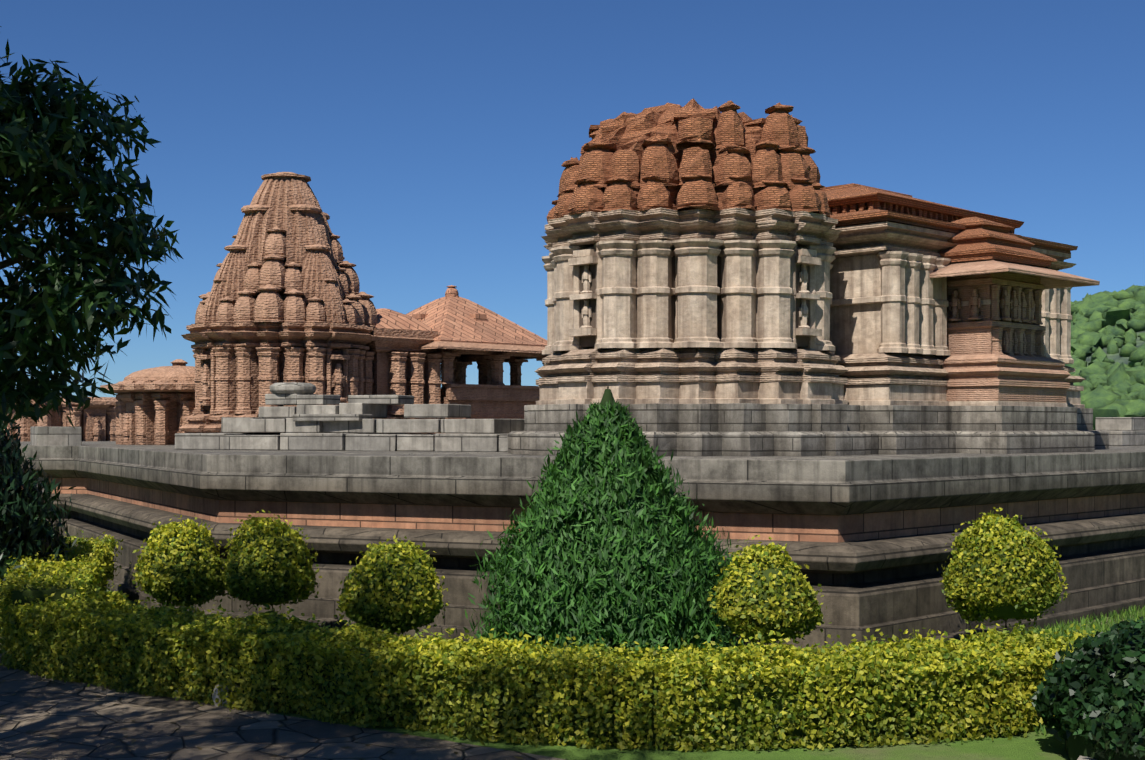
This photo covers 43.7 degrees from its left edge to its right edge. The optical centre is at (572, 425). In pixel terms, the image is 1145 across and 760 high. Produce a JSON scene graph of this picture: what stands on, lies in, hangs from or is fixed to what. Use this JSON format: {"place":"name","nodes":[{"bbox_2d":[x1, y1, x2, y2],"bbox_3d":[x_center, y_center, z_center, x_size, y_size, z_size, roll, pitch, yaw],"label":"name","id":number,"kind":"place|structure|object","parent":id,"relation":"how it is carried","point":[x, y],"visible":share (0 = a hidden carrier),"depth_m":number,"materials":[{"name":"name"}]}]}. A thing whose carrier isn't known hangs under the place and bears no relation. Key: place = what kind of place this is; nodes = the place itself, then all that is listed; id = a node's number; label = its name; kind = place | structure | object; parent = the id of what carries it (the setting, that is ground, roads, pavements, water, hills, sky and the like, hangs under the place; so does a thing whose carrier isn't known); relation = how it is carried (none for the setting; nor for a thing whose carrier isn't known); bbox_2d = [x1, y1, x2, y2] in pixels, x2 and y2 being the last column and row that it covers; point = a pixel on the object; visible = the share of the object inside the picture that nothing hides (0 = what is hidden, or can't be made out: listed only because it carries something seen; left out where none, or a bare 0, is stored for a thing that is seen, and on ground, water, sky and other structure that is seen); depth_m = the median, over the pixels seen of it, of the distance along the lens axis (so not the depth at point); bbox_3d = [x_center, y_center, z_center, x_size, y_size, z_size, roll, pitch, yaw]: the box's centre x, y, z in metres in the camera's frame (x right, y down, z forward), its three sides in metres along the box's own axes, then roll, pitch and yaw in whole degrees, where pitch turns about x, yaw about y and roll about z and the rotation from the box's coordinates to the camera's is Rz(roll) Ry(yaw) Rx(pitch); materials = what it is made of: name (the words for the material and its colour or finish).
{"place":"outdoors","nodes":[
{"label":"outdoors","id":0,"kind":"place"},
{"bbox_2d":[13,516,71,556],"bbox_3d":[-7.880,2.049,20.825,1.106,1.557,1.181,0,0,-1],"label":"topiary","id":1,"kind":"object","parent":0,"point":[60,542],"depth_m":20.60,"materials":[{"name":"green plant"}]},
{"bbox_2d":[0,26,182,428],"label":"tree","id":2,"kind":"object","parent":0,"point":[39,158],"depth_m":8.28,"materials":[{"name":"green plant"}]},
{"bbox_2d":[0,637,566,759],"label":"path","id":3,"kind":"structure","parent":0,"point":[44,708],"depth_m":13.06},
{"bbox_2d":[0,679,522,758],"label":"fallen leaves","id":4,"kind":"object","parent":3,"relation":"on","point":[135,740],"visible":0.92,"depth_m":12.81,"materials":[{"name":"green plant"}]},
{"bbox_2d":[0,0,1144,396],"label":"sky","id":5,"kind":"structure","parent":0,"point":[434,138],"materials":[{"name":"blue"}]},
{"bbox_2d":[107,589,1144,759],"bbox_3d":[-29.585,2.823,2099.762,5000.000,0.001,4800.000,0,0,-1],"label":"ground","id":6,"kind":"structure","parent":0,"point":[1032,745],"depth_m":12.36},
{"bbox_2d":[0,407,77,628],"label":"dark conifer","id":7,"kind":"object","parent":6,"relation":"on","point":[29,498],"depth_m":19.47,"materials":[{"name":"green plant"}]},
{"bbox_2d":[0,530,122,662],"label":"hedge","id":8,"kind":"object","parent":6,"relation":"on","point":[95,566],"depth_m":18.43,"materials":[{"name":"green plant"}]},
{"bbox_2d":[130,515,226,610],"bbox_3d":[-4.967,1.984,18.183,1.373,1.684,1.371,0,0,-1],"label":"topiary","id":9,"kind":"object","parent":6,"relation":"on","point":[141,576],"depth_m":17.85,"materials":[{"name":"green plant"}]},
{"bbox_2d":[218,510,321,628],"bbox_3d":[-3.856,1.952,18.200,1.321,1.757,1.415,0,0,-1],"label":"topiary","id":10,"kind":"object","parent":6,"relation":"on","point":[254,526],"depth_m":17.82,"materials":[{"name":"green plant"}]},
{"bbox_2d":[333,535,448,636],"bbox_3d":[-1.980,2.010,15.669,1.266,1.635,1.318,0,0,-1],"label":"topiary","id":11,"kind":"object","parent":6,"relation":"on","point":[348,601],"depth_m":15.29,"materials":[{"name":"green plant"}]},
{"bbox_2d":[0,581,1100,752],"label":"hedge","id":12,"kind":"object","parent":6,"relation":"on","point":[293,640],"depth_m":13.02,"materials":[{"name":"green plant"}]},
{"bbox_2d":[0,441,1144,651],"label":"platform","id":13,"kind":"structure","parent":6,"relation":"on","point":[890,587],"depth_m":19.57,"materials":[{"name":"stone"}]},
{"bbox_2d":[4,397,117,440],"bbox_3d":[-14.053,0.573,39.776,3.882,2.708,3.880,0,0,-45],"label":"colonnade","id":14,"kind":"object","parent":13,"relation":"on","point":[97,422],"visible":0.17,"depth_m":38.44,"materials":[{"name":"stone"}]},
{"bbox_2d":[100,359,194,444],"bbox_3d":[-8.947,0.207,32.447,3.255,3.438,3.256,0,0,-44],"label":"shrine","id":15,"kind":"object","parent":13,"relation":"on","point":[155,406],"visible":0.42,"depth_m":31.30,"materials":[{"name":"stone"}]},
{"bbox_2d":[179,172,545,432],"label":"temple","id":16,"kind":"structure","parent":13,"relation":"on","point":[284,300],"depth_m":29.40,"materials":[{"name":"brown stone"}]},
{"bbox_2d":[204,351,342,409],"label":"carved niches","id":17,"kind":"object","parent":16,"relation":"attached to","point":[334,363],"visible":0.1,"depth_m":29.14,"materials":[{"name":"brown stone"}]},
{"bbox_2d":[375,285,546,346],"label":"temple roof","id":18,"kind":"structure","parent":16,"relation":"attached to","point":[451,316],"depth_m":32.69,"materials":[{"name":"brown stone"}]},
{"bbox_2d":[3,478,1144,541],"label":"stone band","id":19,"kind":"object","parent":13,"relation":"on","point":[819,528],"visible":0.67,"depth_m":19.93,"materials":[{"name":"brown stone"}]},
{"bbox_2d":[30,382,1144,491],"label":"stone blocks","id":20,"kind":"structure","parent":13,"relation":"on","point":[311,421],"depth_m":24.66,"materials":[{"name":"grey stone"}]},
{"bbox_2d":[534,207,1084,390],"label":"molding","id":21,"kind":"structure","parent":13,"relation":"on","point":[800,228],"depth_m":20.50,"materials":[{"name":"beige stone"}]},
{"bbox_2d":[456,386,742,658],"bbox_3d":[0.365,1.186,16.281,3.342,3.273,3.481,0,0,-1],"label":"conifer","id":22,"kind":"object","parent":6,"relation":"on","point":[672,572],"depth_m":15.48,"materials":[{"name":"green plant"}]},
{"bbox_2d":[174,684,1095,759],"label":"rocks","id":23,"kind":"object","parent":6,"relation":"on","point":[215,696],"visible":0.17,"depth_m":14.32,"materials":[{"name":"grey stone"}]},
{"bbox_2d":[707,535,831,644],"bbox_3d":[2.054,1.987,14.837,1.297,1.683,1.278,0,0,-1],"label":"topiary","id":24,"kind":"object","parent":6,"relation":"on","point":[809,613],"depth_m":14.54,"materials":[{"name":"green plant"}]},
{"bbox_2d":[937,507,1068,632],"bbox_3d":[5.192,1.907,17.166,1.592,1.848,1.538,0,0,-1],"label":"topiary","id":25,"kind":"object","parent":6,"relation":"on","point":[956,589],"depth_m":16.74,"materials":[{"name":"green plant"}]},
{"bbox_2d":[926,605,1144,739],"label":"grass","id":26,"kind":"structure","parent":6,"relation":"on","point":[1114,619],"depth_m":19.79,"materials":[{"name":"green plant"}]},
{"bbox_2d":[1030,616,1144,759],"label":"dark bush","id":27,"kind":"object","parent":6,"relation":"on","point":[1070,677],"depth_m":11.66,"materials":[{"name":"green plant"}]},
{"bbox_2d":[508,403,1108,455],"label":"stepped plinth","id":28,"kind":"structure","parent":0,"point":[737,429],"depth_m":20.63,"materials":[{"name":"grey stone"}]},
{"bbox_2d":[536,238,1084,407],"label":"temple wall","id":29,"kind":"structure","parent":28,"relation":"on","point":[894,302],"depth_m":20.58,"materials":[{"name":"beige stone"}]},
{"bbox_2d":[569,246,808,350],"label":"carved wall niches","id":30,"kind":"object","parent":29,"relation":"attached to","point":[589,341],"visible":0.08,"depth_m":20.74,"materials":[{"name":"grey stone"}]},
{"bbox_2d":[546,98,1077,267],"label":"temple roof","id":31,"kind":"structure","parent":29,"relation":"on","point":[691,154],"depth_m":20.77,"materials":[{"name":"brown stone"}]},
{"bbox_2d":[930,259,1099,402],"bbox_3d":[6.749,-1.457,23.107,3.739,2.286,3.717,0,0,-1],"label":"temple porch","id":32,"kind":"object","parent":28,"relation":"on","point":[996,342],"depth_m":22.42,"materials":[{"name":"brown stone"}]},
{"bbox_2d":[1084,326,1144,429],"bbox_3d":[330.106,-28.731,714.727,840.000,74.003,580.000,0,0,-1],"label":"hill","id":33,"kind":"structure","parent":0,"point":[1117,357],"depth_m":572.53,"materials":[{"name":"green plant"}]},
{"bbox_2d":[1065,285,1144,428],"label":"hill trees","id":34,"kind":"object","parent":33,"relation":"on","point":[1116,389],"visible":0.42,"depth_m":571.07,"materials":[{"name":"green plant"}]}
]}

